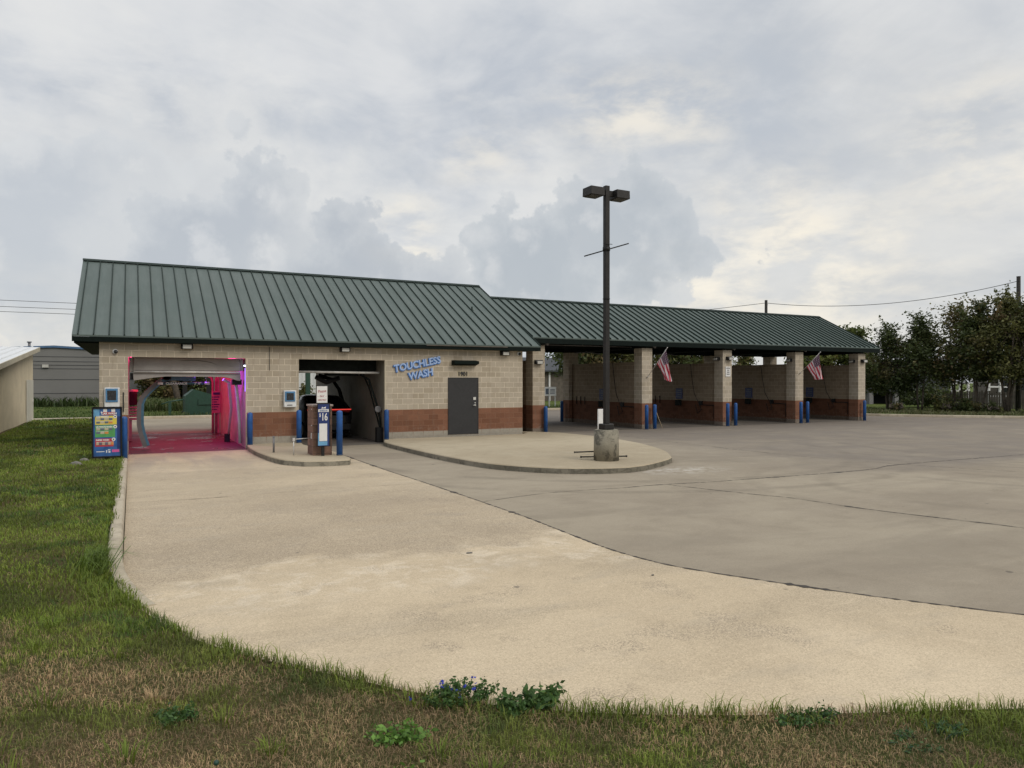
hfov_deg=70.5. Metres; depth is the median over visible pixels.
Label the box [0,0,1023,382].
sky
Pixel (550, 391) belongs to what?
yard sign
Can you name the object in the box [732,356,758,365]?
back tree
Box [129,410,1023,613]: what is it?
car park pavement
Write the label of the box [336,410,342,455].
bollard
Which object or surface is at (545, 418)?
bollard
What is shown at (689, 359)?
back tree
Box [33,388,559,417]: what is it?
back lawn
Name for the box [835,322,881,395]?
back tree
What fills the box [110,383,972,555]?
ground
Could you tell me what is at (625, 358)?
back tree
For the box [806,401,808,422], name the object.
bollard
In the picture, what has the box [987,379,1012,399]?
porch railing
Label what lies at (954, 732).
weed plant
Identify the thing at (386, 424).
bollard
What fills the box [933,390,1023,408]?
wooden fence
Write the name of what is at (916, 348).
tree
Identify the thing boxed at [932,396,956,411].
shrub
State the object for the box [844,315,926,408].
tree
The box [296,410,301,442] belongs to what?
bollard
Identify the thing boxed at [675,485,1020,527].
pavement joint
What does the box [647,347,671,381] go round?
flag
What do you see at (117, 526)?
kerb
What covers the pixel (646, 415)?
bollard
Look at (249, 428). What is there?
bollard
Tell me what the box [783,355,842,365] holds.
back tree
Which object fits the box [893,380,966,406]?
shrub
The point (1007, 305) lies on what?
broad tree
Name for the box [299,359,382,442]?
wash gantry
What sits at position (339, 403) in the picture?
parked car
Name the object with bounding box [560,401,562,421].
bollard
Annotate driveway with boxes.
[123,450,1023,714]
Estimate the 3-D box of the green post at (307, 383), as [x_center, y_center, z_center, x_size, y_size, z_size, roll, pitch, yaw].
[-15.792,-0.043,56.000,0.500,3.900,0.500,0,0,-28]
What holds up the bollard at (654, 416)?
on the car park pavement
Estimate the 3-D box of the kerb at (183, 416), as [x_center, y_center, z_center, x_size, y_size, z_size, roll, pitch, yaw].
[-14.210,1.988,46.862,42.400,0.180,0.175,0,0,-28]
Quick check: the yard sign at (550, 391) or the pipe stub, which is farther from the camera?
the yard sign at (550, 391)
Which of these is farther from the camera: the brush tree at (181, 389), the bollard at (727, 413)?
the brush tree at (181, 389)
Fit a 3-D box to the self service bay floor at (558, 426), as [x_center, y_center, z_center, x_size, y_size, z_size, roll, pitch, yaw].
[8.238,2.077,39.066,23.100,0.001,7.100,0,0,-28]
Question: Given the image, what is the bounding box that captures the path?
[34,417,129,418]
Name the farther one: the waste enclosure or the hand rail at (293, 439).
the waste enclosure
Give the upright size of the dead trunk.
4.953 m
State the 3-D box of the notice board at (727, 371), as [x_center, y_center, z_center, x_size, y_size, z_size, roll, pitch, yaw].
[10.861,-0.625,36.402,0.320,0.500,0.032,0,0,-28]
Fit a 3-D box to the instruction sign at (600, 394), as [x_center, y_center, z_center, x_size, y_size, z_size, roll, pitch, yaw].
[4.631,0.527,37.086,0.037,0.570,0.520,0,0,-28]
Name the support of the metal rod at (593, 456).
attached to the lamp post at (606, 441)
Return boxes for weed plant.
[145,700,204,729]
[363,718,438,748]
[393,760,424,767]
[409,676,499,708]
[487,680,566,716]
[774,700,840,730]
[883,715,969,753]
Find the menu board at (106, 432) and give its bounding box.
[92,407,121,459]
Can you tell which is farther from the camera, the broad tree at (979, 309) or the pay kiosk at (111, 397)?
the broad tree at (979, 309)
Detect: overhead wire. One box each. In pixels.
[0,306,74,309]
[0,311,60,313]
[5,300,75,303]
[769,281,1015,305]
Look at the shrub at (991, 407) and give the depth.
47.33 m
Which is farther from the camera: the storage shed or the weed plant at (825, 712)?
the storage shed
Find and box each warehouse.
[19,341,168,406]
[299,373,315,393]
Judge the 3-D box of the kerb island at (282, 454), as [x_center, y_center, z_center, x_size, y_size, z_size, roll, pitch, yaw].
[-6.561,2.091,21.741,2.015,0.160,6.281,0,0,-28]
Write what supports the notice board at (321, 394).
attached to the price banner
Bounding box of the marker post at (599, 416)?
[597,409,602,428]
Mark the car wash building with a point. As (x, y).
(270, 328)
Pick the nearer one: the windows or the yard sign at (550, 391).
the yard sign at (550, 391)
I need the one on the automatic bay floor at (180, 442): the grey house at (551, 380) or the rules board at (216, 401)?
the rules board at (216, 401)
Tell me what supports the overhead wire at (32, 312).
attached to the utility pole
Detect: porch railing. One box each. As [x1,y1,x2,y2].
[951,383,969,397]
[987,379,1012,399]
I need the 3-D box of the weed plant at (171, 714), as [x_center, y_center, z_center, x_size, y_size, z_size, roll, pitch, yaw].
[-2.125,2.079,4.536,0.346,0.145,0.255,0,0,-42]
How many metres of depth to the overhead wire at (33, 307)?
87.01 m
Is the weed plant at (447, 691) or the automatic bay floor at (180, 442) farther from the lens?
the automatic bay floor at (180, 442)
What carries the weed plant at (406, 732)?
on the lawn at (138, 698)
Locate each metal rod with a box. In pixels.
[574,451,593,452]
[580,455,626,457]
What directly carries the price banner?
on the kerb island at (282, 454)
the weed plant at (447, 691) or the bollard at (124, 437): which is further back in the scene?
the bollard at (124, 437)
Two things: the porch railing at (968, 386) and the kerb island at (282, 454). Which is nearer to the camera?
the kerb island at (282, 454)
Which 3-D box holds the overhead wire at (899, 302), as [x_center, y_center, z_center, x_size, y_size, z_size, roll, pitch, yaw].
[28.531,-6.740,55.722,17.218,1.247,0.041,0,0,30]
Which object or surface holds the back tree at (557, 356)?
on the back lawn at (546, 404)
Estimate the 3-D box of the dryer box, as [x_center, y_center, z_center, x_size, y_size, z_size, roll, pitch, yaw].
[-14.177,1.167,27.123,0.290,1.900,0.600,0,0,-28]
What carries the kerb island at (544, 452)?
on the car park pavement
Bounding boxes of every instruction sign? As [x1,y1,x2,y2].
[599,389,602,399]
[676,388,682,398]
[745,388,751,397]
[806,387,812,396]
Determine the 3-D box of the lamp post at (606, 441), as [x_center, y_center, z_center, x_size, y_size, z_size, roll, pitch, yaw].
[2.503,-1.603,19.210,1.251,7.290,0.667,0,0,-28]
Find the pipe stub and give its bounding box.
[272,436,274,452]
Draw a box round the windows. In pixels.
[1003,381,1023,392]
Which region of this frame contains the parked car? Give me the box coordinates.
[299,394,351,437]
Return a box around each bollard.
[122,416,127,458]
[247,412,252,444]
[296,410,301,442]
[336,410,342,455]
[384,409,388,439]
[544,406,547,431]
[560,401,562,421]
[645,405,648,428]
[653,404,656,428]
[726,403,729,425]
[734,403,736,425]
[799,402,802,422]
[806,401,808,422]
[863,400,865,420]
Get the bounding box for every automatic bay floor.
[128,432,246,454]
[302,432,383,445]
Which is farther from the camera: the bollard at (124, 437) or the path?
the path
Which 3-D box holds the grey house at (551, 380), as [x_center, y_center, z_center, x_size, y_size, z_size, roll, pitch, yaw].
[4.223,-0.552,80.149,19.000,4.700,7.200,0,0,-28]
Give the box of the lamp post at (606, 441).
[583,185,629,461]
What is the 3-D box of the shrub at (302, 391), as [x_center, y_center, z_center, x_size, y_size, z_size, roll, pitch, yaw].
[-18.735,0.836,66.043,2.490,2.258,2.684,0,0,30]
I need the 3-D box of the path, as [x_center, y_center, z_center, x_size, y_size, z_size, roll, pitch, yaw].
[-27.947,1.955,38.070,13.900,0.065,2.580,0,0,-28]
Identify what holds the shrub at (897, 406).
on the side lawn at (884, 405)
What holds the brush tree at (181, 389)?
on the back lawn at (546, 404)
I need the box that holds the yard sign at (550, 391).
[545,387,555,406]
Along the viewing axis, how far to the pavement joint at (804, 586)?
8.41 m
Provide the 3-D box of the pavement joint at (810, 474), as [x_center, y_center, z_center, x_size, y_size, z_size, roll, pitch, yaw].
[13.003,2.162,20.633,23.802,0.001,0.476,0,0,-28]
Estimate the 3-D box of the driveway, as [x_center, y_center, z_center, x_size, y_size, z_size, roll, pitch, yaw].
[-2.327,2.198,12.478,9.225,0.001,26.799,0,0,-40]
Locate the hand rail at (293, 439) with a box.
[292,438,309,454]
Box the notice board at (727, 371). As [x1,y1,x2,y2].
[725,367,730,376]
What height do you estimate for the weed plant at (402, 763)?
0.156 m
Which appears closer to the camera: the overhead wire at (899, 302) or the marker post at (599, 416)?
the marker post at (599, 416)
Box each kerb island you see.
[247,442,350,466]
[384,432,671,473]
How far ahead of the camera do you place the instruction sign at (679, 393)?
39.38 m
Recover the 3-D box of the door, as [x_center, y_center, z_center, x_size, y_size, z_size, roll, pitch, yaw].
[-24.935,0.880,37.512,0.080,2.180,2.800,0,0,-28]
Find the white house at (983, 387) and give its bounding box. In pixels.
[973,359,1023,402]
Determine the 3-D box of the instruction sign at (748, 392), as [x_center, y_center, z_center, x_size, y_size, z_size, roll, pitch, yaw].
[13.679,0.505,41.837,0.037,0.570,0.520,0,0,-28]
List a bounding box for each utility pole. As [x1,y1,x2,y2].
[765,300,767,312]
[1015,276,1020,410]
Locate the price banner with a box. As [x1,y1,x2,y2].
[317,403,329,455]
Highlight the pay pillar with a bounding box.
[306,404,332,455]
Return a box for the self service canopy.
[490,296,879,431]
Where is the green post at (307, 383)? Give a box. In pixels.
[305,373,309,394]
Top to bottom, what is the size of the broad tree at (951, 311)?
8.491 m
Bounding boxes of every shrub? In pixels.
[299,381,315,395]
[888,401,904,410]
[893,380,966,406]
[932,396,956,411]
[952,397,981,411]
[980,400,1003,412]
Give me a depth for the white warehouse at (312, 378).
73.95 m
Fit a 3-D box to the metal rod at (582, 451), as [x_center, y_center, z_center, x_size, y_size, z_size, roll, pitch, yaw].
[1.972,1.816,19.398,0.624,0.082,0.052,0,0,5]
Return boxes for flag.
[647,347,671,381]
[799,352,822,379]
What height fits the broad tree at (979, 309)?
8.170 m
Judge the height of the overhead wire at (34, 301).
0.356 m
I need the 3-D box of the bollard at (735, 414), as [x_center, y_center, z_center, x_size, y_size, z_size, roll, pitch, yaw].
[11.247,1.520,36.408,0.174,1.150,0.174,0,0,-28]
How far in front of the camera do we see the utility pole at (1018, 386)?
51.37 m
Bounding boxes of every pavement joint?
[344,455,1023,614]
[625,454,1023,487]
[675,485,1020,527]
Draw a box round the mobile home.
[865,361,947,403]
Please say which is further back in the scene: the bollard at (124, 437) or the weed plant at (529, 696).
the bollard at (124, 437)
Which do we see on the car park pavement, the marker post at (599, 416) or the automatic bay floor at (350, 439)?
the automatic bay floor at (350, 439)
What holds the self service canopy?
on the car park pavement
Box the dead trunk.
[171,381,180,399]
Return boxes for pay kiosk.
[104,388,119,406]
[283,390,295,406]
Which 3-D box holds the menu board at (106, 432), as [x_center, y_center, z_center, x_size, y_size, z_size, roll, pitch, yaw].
[-10.915,1.403,19.519,0.715,1.576,0.180,0,0,-28]
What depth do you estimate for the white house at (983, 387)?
69.89 m
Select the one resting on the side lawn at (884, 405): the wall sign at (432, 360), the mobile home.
the mobile home
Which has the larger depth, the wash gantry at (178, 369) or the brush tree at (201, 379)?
the brush tree at (201, 379)
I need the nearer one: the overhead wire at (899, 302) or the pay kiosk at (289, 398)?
the pay kiosk at (289, 398)
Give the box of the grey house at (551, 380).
[523,357,562,400]
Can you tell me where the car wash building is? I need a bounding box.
[72,258,540,450]
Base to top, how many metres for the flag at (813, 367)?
1.462 m
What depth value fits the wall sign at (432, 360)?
26.81 m
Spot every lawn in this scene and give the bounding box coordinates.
[0,418,1023,767]
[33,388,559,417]
[545,389,1023,415]
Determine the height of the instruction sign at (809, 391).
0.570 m
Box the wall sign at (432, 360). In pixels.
[393,356,440,379]
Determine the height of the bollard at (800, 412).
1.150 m
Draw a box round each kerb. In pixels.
[107,458,155,606]
[130,408,559,418]
[866,413,1023,418]
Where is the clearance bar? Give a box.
[158,382,209,384]
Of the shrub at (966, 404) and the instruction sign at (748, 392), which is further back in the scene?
the shrub at (966, 404)
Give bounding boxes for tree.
[133,371,182,398]
[145,381,195,398]
[182,377,212,395]
[545,352,618,376]
[578,353,681,364]
[657,355,703,363]
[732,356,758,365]
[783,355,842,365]
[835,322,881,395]
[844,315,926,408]
[877,308,961,409]
[920,292,999,403]
[931,295,1022,411]
[958,280,1023,412]
[992,302,1023,390]
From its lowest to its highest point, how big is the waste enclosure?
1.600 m
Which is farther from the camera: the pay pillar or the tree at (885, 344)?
the tree at (885, 344)
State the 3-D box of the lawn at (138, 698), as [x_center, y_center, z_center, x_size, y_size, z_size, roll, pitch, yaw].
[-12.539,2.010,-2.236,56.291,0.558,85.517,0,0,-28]
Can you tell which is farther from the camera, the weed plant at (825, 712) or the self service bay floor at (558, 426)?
the self service bay floor at (558, 426)
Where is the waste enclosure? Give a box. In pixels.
[161,389,211,414]
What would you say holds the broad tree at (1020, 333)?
on the side lawn at (884, 405)
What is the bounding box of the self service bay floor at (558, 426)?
[523,417,857,431]
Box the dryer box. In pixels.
[129,390,137,440]
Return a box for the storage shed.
[0,346,39,432]
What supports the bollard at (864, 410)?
on the car park pavement
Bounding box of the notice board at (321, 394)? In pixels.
[316,386,327,403]
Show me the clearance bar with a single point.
(183, 383)
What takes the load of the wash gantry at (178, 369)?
on the automatic bay floor at (180, 442)
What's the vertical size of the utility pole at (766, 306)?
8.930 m
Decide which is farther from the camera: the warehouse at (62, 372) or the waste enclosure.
the warehouse at (62, 372)
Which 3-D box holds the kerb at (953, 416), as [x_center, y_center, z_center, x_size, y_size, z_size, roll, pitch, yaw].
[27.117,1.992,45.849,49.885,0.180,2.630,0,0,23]
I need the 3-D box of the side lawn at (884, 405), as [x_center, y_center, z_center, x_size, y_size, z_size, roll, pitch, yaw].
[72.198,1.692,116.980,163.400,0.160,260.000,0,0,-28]
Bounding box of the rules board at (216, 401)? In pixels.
[209,377,219,432]
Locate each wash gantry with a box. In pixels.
[129,357,242,446]
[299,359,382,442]
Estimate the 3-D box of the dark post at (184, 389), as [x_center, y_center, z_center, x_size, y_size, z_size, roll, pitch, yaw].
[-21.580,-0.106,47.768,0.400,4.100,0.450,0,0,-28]

